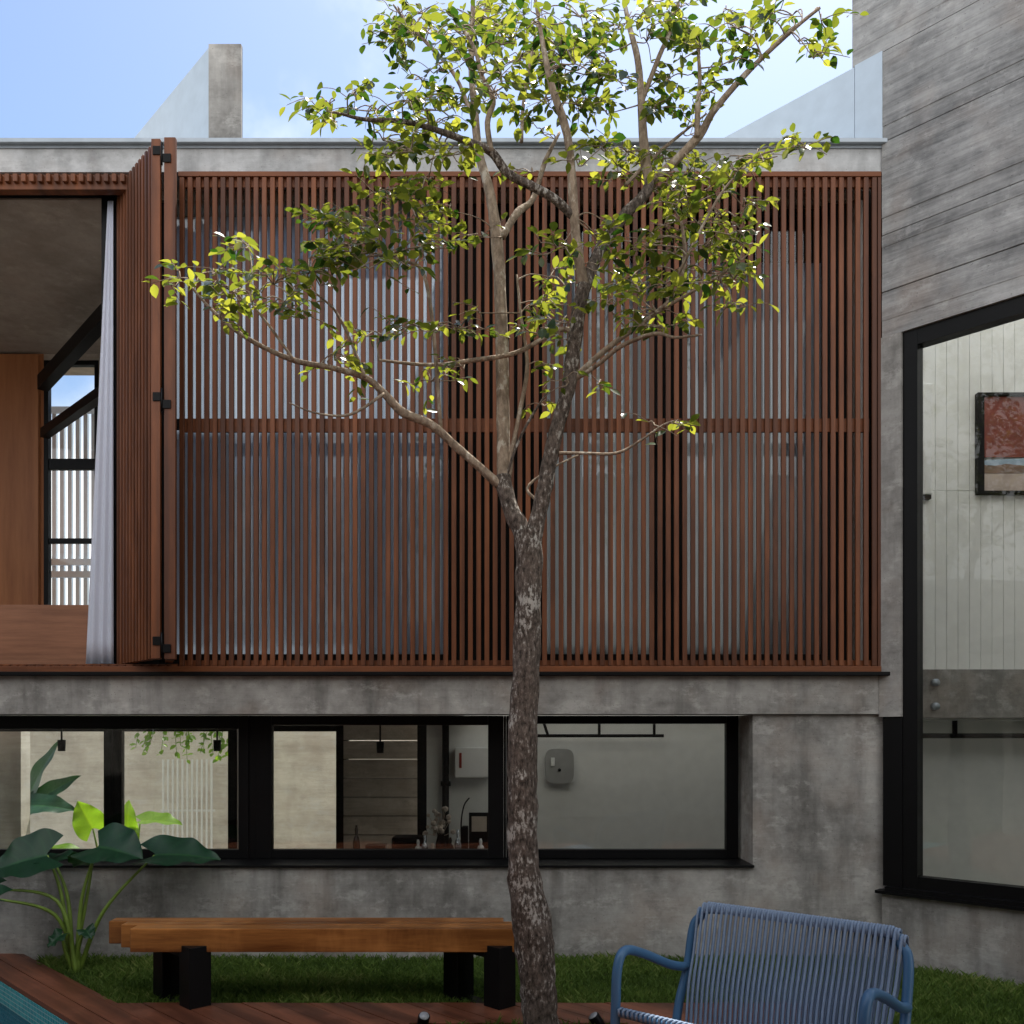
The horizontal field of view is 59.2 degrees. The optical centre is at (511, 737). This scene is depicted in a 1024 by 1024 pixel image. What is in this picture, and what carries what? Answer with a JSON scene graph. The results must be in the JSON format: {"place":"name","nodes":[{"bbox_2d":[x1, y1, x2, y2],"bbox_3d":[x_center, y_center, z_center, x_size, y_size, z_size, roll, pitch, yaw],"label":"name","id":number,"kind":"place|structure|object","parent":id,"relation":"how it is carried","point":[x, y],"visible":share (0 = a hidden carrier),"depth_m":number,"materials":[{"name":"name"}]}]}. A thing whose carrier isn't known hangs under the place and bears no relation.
{"place":"outdoors","nodes":[
{"label":"outdoors","id":0,"kind":"place"},
{"bbox_2d":[0,732,29,848],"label":"courtyard column","id":1,"kind":"structure","parent":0,"point":[14,785],"depth_m":10.20,"materials":[{"name":"concrete"}]},
{"bbox_2d":[30,739,80,814],"bbox_3d":[-5.870,1.225,10.691,1.563,2.426,0.577,0,0,0],"label":"banana plant","id":2,"kind":"object","parent":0,"point":[44,798],"visible":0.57,"depth_m":10.77,"materials":[{"name":"green plant"}]},
{"bbox_2d":[161,759,214,848],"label":"garden gate","id":3,"kind":"structure","parent":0,"point":[182,810],"depth_m":12.69,"materials":[{"name":"white metal"}]},
{"bbox_2d":[0,0,851,604],"label":"sky","id":4,"kind":"structure","parent":0,"point":[69,68],"materials":[{"name":"blue"}]},
{"bbox_2d":[1,949,1023,1023],"bbox_3d":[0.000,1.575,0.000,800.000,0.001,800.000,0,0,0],"label":"ground","id":5,"kind":"structure","parent":0,"point":[482,982],"depth_m":5.72,"materials":[{"name":"green plant"}]},
{"bbox_2d":[0,981,67,1023],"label":"pool","id":6,"kind":"structure","parent":5,"relation":"in","point":[24,1007],"depth_m":5.41,"materials":[{"name":"teal tile"}]},
{"bbox_2d":[0,1003,30,1023],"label":"pool water","id":7,"kind":"structure","parent":6,"relation":"in","point":[8,1016],"depth_m":5.46,"materials":[{"name":"teal liquid"}]},
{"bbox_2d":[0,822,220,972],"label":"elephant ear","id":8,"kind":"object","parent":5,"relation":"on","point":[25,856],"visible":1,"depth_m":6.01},
{"bbox_2d":[30,732,416,848],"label":"garden wall","id":9,"kind":"structure","parent":5,"relation":"on","point":[304,790],"depth_m":13.10,"materials":[{"name":"concrete"}]},
{"bbox_2d":[0,954,824,1023],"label":"deck","id":10,"kind":"structure","parent":5,"relation":"on","point":[62,997],"depth_m":5.05,"materials":[{"name":"brown wood"}]},
{"bbox_2d":[109,918,515,1009],"bbox_3d":[-1.181,1.331,5.275,2.426,0.487,0.431,0,0,0],"label":"bench","id":11,"kind":"object","parent":10,"relation":"on","point":[181,949],"visible":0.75,"depth_m":5.13,"materials":[{"name":"brown wood"}]},
{"bbox_2d":[610,901,913,1023],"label":"armchair","id":12,"kind":"object","parent":10,"relation":"on","point":[869,998],"visible":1,"depth_m":3.97,"materials":[{"name":"blue plastic"}]},
{"bbox_2d":[0,44,889,959],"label":"house","id":13,"kind":"structure","parent":5,"relation":"on","point":[750,778],"depth_m":6.34,"materials":[{"name":"concrete"}]},
{"bbox_2d":[0,729,111,826],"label":"rear window","id":14,"kind":"structure","parent":13,"relation":"in","point":[107,732],"depth_m":9.75,"materials":[{"name":"black metal"}]},
{"bbox_2d":[57,729,65,750],"bbox_3d":[-4.200,-0.030,8.400,0.120,0.312,0.072,0,0,0],"label":"ceiling spotlight","id":15,"kind":"object","parent":13,"relation":"attached to","point":[61,743],"visible":0.58,"depth_m":8.38,"materials":[{"name":"black metal"}]},
{"bbox_2d":[44,360,98,604],"bbox_3d":[-4.503,-2.144,9.235,0.562,3.421,0.070,0,0,0],"label":"bedroom window","id":16,"kind":"structure","parent":13,"relation":"in","point":[50,464],"depth_m":9.21,"materials":[{"name":"black metal"}]},
{"bbox_2d":[86,201,113,663],"bbox_3d":[-2.978,-2.203,6.502,0.202,3.339,0.028,0,0,0],"label":"curtain","id":17,"kind":"object","parent":13,"relation":"hanging from","point":[100,640],"visible":1,"depth_m":6.50,"materials":[{"name":"white fabric"}]},
{"bbox_2d":[51,800,181,848],"bbox_3d":[-4.429,1.587,10.524,2.180,1.712,0.876,0,0,0],"label":"courtyard plant","id":18,"kind":"object","parent":13,"relation":"on","point":[87,819],"visible":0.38,"depth_m":10.49,"materials":[{"name":"green plant"}]},
{"bbox_2d":[0,716,248,857],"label":"window","id":19,"kind":"structure","parent":13,"relation":"in","point":[241,723],"depth_m":6.70,"materials":[{"name":"black metal"}]},
{"bbox_2d":[112,729,237,848],"bbox_3d":[-3.652,1.132,9.790,1.351,2.597,0.080,0,0,0],"label":"rear window","id":20,"kind":"structure","parent":13,"relation":"in","point":[118,735],"depth_m":9.75,"materials":[{"name":"black metal"}]},
{"bbox_2d":[130,732,227,763],"bbox_3d":[-4.290,-0.053,11.957,1.465,0.804,0.404,0,0,0],"label":"creeper","id":21,"kind":"object","parent":13,"relation":"attached to","point":[187,741],"visible":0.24,"depth_m":11.85,"materials":[{"name":"green plant"}]},
{"bbox_2d":[213,729,220,750],"bbox_3d":[-2.750,-0.030,8.400,0.120,0.312,0.072,0,0,0],"label":"ceiling spotlight","id":22,"kind":"object","parent":13,"relation":"attached to","point":[216,744],"visible":0.58,"depth_m":8.38,"materials":[{"name":"black metal"}]},
{"bbox_2d":[159,203,450,660],"bbox_3d":[-1.501,-2.324,6.635,2.168,3.522,0.070,0,0,0],"label":"upper window","id":23,"kind":"structure","parent":13,"relation":"in","point":[449,218],"depth_m":6.60,"materials":[{"name":"brown wood"}]},
{"bbox_2d":[177,217,442,653],"bbox_3d":[-1.506,-2.291,6.782,2.127,3.468,0.020,0,0,0],"label":"curtain","id":24,"kind":"object","parent":13,"relation":"hanging from","point":[318,473],"visible":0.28,"depth_m":6.78,"materials":[{"name":"fabric"}]},
{"bbox_2d":[274,725,348,848],"bbox_3d":[-2.335,1.132,9.790,1.119,2.597,0.080,0,0,0],"label":"rear window","id":25,"kind":"structure","parent":13,"relation":"in","point":[339,729],"depth_m":9.75,"materials":[{"name":"black metal"}]},
{"bbox_2d":[376,725,383,752],"bbox_3d":[-1.229,-0.022,8.400,0.120,0.330,0.072,0,0,0],"label":"ceiling spotlight","id":26,"kind":"object","parent":13,"relation":"attached to","point":[380,746],"visible":0.66,"depth_m":8.38,"materials":[{"name":"black metal"}]},
{"bbox_2d":[256,716,503,857],"bbox_3d":[-0.984,0.368,6.735,1.841,1.061,0.070,0,0,0],"label":"window","id":27,"kind":"structure","parent":13,"relation":"in","point":[264,724],"depth_m":6.70,"materials":[{"name":"black metal"}]},
{"bbox_2d":[455,747,487,777],"bbox_3d":[-0.388,0.240,8.803,0.333,0.296,0.191,0,0,0],"label":"electrical box","id":28,"kind":"object","parent":13,"relation":"attached to","point":[471,762],"visible":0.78,"depth_m":8.72,"materials":[{"name":"white metal"}]},
{"bbox_2d":[545,749,573,783],"bbox_3d":[0.466,0.280,8.839,0.280,0.340,0.119,0,0,0],"label":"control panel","id":29,"kind":"object","parent":13,"relation":"attached to","point":[559,766],"visible":1,"depth_m":8.80,"materials":[{"name":"grey plastic"}]},
{"bbox_2d":[547,263,648,653],"bbox_3d":[0.642,-2.091,6.782,0.914,3.069,0.020,0,0,0],"label":"curtain","id":30,"kind":"object","parent":13,"relation":"hanging from","point":[598,505],"visible":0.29,"depth_m":6.78,"materials":[{"name":"grey fabric"}]},
{"bbox_2d":[539,203,656,659],"bbox_3d":[0.625,-2.324,6.635,0.889,3.522,0.070,0,0,0],"label":"upper window","id":31,"kind":"structure","parent":13,"relation":"in","point":[540,204],"depth_m":6.60,"materials":[{"name":"brown wood"}]},
{"bbox_2d":[538,724,663,736],"bbox_3d":[0.852,-0.097,8.700,1.227,0.188,0.032,0,0,0],"label":"hanging rail","id":32,"kind":"object","parent":13,"relation":"hanging from","point":[599,734],"visible":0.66,"depth_m":8.69,"materials":[{"name":"black metal"}]},
{"bbox_2d":[506,716,737,857],"bbox_3d":[0.822,0.368,6.735,1.728,1.061,0.070,0,0,0],"label":"window","id":33,"kind":"structure","parent":13,"relation":"in","point":[730,850],"depth_m":6.70,"materials":[{"name":"black metal"}]},
{"bbox_2d":[687,263,820,653],"bbox_3d":[1.820,-2.070,6.782,1.156,3.026,0.020,0,0,0],"label":"curtain","id":34,"kind":"object","parent":13,"relation":"hanging from","point":[746,474],"visible":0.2,"depth_m":6.78,"materials":[{"name":"grey fabric"}]},
{"bbox_2d":[679,203,829,659],"bbox_3d":[1.772,-2.324,6.635,1.125,3.522,0.070,0,0,0],"label":"upper window","id":35,"kind":"structure","parent":13,"relation":"in","point":[828,204],"depth_m":6.60,"materials":[{"name":"brown wood"}]},
{"bbox_2d":[852,0,1023,984],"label":"concrete wing","id":36,"kind":"structure","parent":5,"relation":"on","point":[951,699],"depth_m":6.25,"materials":[{"name":"grey concrete"}]},
{"bbox_2d":[923,383,931,499],"bbox_3d":[3.530,-2.521,7.668,0.089,0.989,0.056,0,0,0],"label":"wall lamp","id":37,"kind":"object","parent":36,"relation":"attached to","point":[927,440],"visible":0.67,"depth_m":7.65,"materials":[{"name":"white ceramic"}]},
{"bbox_2d":[875,295,1023,910],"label":"wing window","id":38,"kind":"structure","parent":36,"relation":"in","point":[903,875],"depth_m":6.21,"materials":[{"name":"black metal"}]},
{"bbox_2d":[975,392,1023,494],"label":"picture","id":39,"kind":"object","parent":36,"relation":"attached to","point":[999,424],"visible":1,"depth_m":7.67,"materials":[{"name":"multicoloured paint"}]},
{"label":"planting bed","id":40,"kind":"structure","parent":5,"relation":"on","visible":0},
{"bbox_2d":[417,1011,429,1023],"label":"garden spotlight","id":41,"kind":"object","parent":40,"relation":"on","point":[423,1017],"visible":1,"depth_m":4.71,"materials":[{"name":"black metal"}]},
{"bbox_2d":[141,0,868,1023],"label":"tree","id":42,"kind":"object","parent":40,"relation":"on","point":[533,936],"visible":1,"depth_m":4.50,"materials":[{"name":"green plant"}]},
{"bbox_2d":[412,1013,626,1023],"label":"grass","id":43,"kind":"structure","parent":40,"relation":"on","point":[499,1019],"depth_m":4.79,"materials":[{"name":"green plant"}]},
{"bbox_2d":[588,1012,605,1023],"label":"garden spotlight","id":44,"kind":"object","parent":40,"relation":"on","point":[595,1017],"visible":1,"depth_m":4.72,"materials":[{"name":"black metal"}]},
{"bbox_3d":[-0.716,1.760,8.300,1.259,1.340,0.600,0,0,0],"label":"desk","id":45,"kind":"object","parent":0,"visible":0},
{"bbox_2d":[353,825,359,848],"bbox_3d":[-1.403,0.940,8.130,0.064,0.300,0.062,0,0,0],"label":"bottle","id":46,"kind":"object","parent":45,"relation":"on","point":[356,842],"visible":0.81,"depth_m":8.11,"materials":[{"name":"brown glass"}]},
{"bbox_2d":[365,843,386,848],"bbox_3d":[-1.250,1.036,8.305,0.200,0.106,0.150,0,0,0],"label":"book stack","id":47,"kind":"object","parent":45,"relation":"on","point":[376,846],"visible":0.45,"depth_m":8.23,"materials":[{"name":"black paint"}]},
{"bbox_2d":[392,835,423,848],"bbox_3d":[-0.964,1.005,8.425,0.295,0.168,0.250,0,0,0],"label":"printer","id":48,"kind":"object","parent":45,"relation":"on","point":[403,841],"visible":0.4,"depth_m":8.30,"materials":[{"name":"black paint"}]},
{"bbox_2d":[415,839,420,848],"bbox_3d":[-0.847,1.005,8.130,0.064,0.170,0.062,0,0,0],"label":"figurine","id":49,"kind":"object","parent":45,"relation":"on","point":[418,846],"visible":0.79,"depth_m":8.12,"materials":[{"name":"white ceramic"}]},
{"bbox_2d":[421,835,427,848],"bbox_3d":[-0.787,0.985,8.130,0.064,0.210,0.062,0,0,0],"label":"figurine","id":50,"kind":"object","parent":45,"relation":"on","point":[424,845],"visible":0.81,"depth_m":8.12,"materials":[{"name":"ceramic"}]},
{"bbox_2d":[422,806,455,848],"bbox_3d":[-0.671,0.855,8.230,0.308,0.470,0.185,0,0,0],"label":"flower vase","id":51,"kind":"object","parent":45,"relation":"on","point":[439,830],"visible":0.95,"depth_m":8.22,"materials":[{"name":"black paint"}]},
{"bbox_2d":[447,837,453,848],"bbox_3d":[-0.556,0.995,8.130,0.064,0.190,0.062,0,0,0],"label":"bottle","id":52,"kind":"object","parent":45,"relation":"on","point":[450,846],"visible":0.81,"depth_m":8.12,"materials":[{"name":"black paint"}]},
{"bbox_2d":[454,830,460,848],"bbox_3d":[-0.488,0.960,8.130,0.064,0.260,0.062,0,0,0],"label":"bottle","id":53,"kind":"object","parent":45,"relation":"on","point":[457,844],"visible":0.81,"depth_m":8.11,"materials":[{"name":"clear glass"}]},
{"bbox_2d":[460,798,469,848],"bbox_3d":[-0.465,0.825,8.447,0.110,0.530,0.099,0,0,38],"label":"desk lamp","id":54,"kind":"object","parent":45,"relation":"on","point":[461,821],"visible":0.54,"depth_m":8.45,"materials":[{"name":"black metal"}]},
{"bbox_2d":[462,826,468,848],"bbox_3d":[-0.432,0.953,8.300,0.056,0.273,0.140,0,0,0],"label":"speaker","id":55,"kind":"object","parent":45,"relation":"on","point":[465,837],"visible":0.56,"depth_m":8.23},
{"bbox_2d":[469,812,487,848],"bbox_3d":[-0.304,0.892,8.357,0.191,0.395,0.026,0,0,0],"label":"photo frame","id":56,"kind":"object","parent":45,"relation":"on","point":[478,825],"visible":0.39,"depth_m":8.35,"materials":[{"name":"black paint"}]},
{"bbox_2d":[477,838,483,848],"bbox_3d":[-0.282,1.000,8.130,0.064,0.180,0.062,0,0,0],"label":"figurine","id":57,"kind":"object","parent":45,"relation":"on","point":[480,846],"visible":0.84,"depth_m":8.12,"materials":[{"name":"white ceramic"}]}
]}

